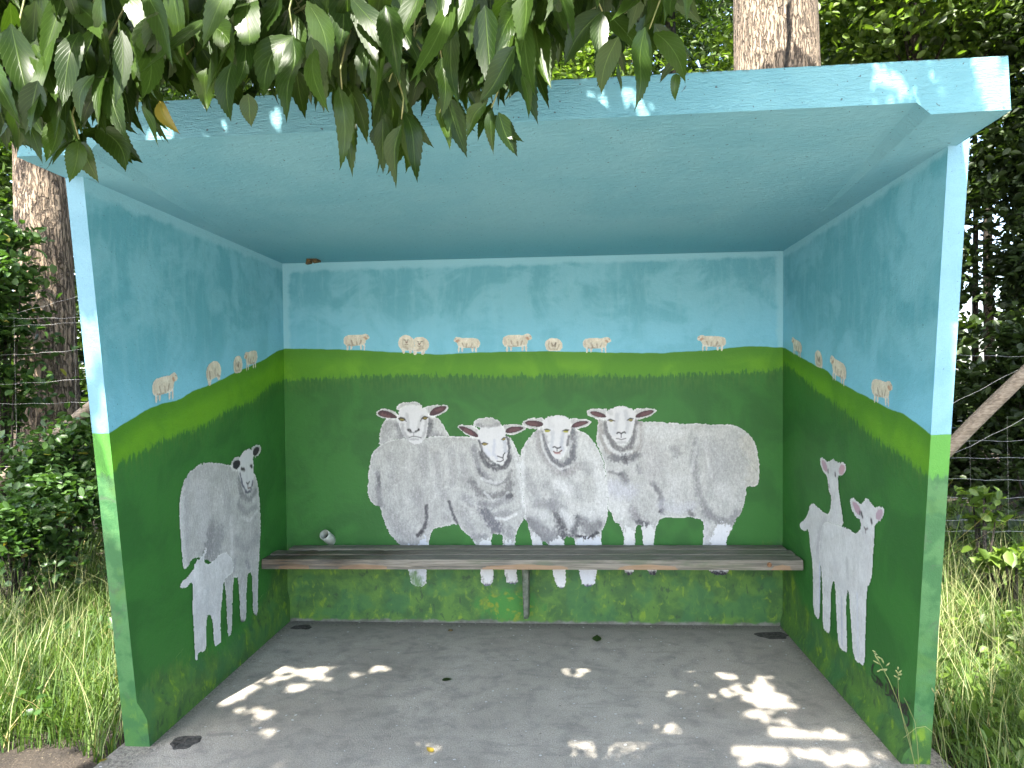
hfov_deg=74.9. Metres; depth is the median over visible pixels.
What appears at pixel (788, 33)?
climbing stem
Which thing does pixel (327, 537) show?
pipe stub
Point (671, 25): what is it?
leafy tree
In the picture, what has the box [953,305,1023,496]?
hazel bush
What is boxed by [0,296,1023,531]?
wire fence
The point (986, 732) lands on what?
weeds
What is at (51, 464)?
bramble bush
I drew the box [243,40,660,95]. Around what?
tall tree
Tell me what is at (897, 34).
maple tree
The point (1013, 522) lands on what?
undergrowth
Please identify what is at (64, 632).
dry grass
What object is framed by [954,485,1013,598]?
seedling tree
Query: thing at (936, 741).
grass stalk
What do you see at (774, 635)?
floor plug
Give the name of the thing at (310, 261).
rusty bracket
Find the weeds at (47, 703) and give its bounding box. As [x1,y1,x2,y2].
[0,555,114,726]
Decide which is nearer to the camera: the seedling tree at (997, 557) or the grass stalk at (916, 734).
the grass stalk at (916, 734)
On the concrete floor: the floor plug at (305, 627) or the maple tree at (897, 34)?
the floor plug at (305, 627)
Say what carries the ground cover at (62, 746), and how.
on the ground at (54, 756)
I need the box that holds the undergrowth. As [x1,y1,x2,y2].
[16,462,1023,568]
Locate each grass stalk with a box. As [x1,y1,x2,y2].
[872,650,915,767]
[894,667,915,766]
[904,698,918,764]
[905,726,943,767]
[932,688,947,767]
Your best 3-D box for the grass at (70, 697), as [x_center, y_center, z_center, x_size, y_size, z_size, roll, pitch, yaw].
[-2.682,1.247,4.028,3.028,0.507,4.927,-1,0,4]
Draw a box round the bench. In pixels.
[262,545,802,618]
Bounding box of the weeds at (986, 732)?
[934,535,1023,767]
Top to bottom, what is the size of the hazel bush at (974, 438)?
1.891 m
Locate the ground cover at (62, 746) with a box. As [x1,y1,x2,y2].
[40,732,124,763]
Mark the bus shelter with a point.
(713, 308)
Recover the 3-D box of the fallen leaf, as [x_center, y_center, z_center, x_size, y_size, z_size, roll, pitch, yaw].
[0.441,1.333,3.503,0.051,0.006,0.063,-1,0,-26]
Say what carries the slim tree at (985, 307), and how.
on the ground at (54, 756)
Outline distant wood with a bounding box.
[0,0,1023,464]
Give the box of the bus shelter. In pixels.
[17,56,1012,764]
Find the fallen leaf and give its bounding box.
[592,635,600,640]
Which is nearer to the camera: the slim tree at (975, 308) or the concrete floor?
the concrete floor
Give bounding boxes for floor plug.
[170,736,201,749]
[291,625,311,629]
[754,632,788,638]
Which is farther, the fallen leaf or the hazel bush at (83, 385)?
the hazel bush at (83, 385)
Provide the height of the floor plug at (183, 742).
0.006 m
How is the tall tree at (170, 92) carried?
on the ground at (54, 756)
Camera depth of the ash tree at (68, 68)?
1.03 m
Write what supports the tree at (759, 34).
on the ground at (54, 756)
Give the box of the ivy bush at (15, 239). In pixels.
[0,210,82,563]
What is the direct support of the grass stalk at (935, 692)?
on the concrete floor
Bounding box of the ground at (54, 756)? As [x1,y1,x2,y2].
[0,420,1023,767]
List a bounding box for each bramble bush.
[0,402,101,588]
[0,486,106,612]
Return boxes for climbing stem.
[784,0,790,67]
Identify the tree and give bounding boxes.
[0,0,711,185]
[0,90,176,408]
[12,143,93,555]
[139,81,332,101]
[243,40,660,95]
[551,0,730,79]
[551,0,733,79]
[723,0,1023,81]
[733,0,820,69]
[876,0,1022,445]
[923,0,1023,350]
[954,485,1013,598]
[961,542,1023,622]
[963,4,1021,404]
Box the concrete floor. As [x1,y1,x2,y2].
[94,621,951,767]
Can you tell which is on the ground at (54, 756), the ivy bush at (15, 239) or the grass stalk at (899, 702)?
the ivy bush at (15, 239)
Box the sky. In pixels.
[10,0,1012,390]
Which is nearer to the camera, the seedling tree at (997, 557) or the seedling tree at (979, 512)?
the seedling tree at (997, 557)
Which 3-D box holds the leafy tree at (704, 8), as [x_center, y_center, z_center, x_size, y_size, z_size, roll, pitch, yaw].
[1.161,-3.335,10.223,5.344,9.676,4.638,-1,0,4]
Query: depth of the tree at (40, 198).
5.84 m
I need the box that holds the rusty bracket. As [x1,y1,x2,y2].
[306,258,320,264]
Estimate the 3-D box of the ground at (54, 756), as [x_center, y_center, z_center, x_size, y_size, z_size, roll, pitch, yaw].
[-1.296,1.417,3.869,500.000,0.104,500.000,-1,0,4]
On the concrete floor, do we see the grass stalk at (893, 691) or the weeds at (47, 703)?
the grass stalk at (893, 691)
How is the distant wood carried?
on the ground at (54, 756)
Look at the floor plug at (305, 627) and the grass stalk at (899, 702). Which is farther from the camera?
the floor plug at (305, 627)
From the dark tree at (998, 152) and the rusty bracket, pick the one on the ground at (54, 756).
the dark tree at (998, 152)
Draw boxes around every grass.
[0,522,122,763]
[0,522,1023,767]
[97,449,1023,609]
[931,489,1023,767]
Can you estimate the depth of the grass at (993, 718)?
2.84 m
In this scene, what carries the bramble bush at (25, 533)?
on the ground at (54, 756)
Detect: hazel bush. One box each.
[0,305,94,480]
[948,375,1023,493]
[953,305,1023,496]
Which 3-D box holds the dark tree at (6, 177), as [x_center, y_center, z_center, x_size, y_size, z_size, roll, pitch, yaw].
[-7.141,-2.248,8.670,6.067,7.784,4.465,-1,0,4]
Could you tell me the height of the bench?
0.406 m
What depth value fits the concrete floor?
2.82 m
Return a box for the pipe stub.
[319,530,335,544]
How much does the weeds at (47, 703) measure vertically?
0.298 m
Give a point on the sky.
(966, 307)

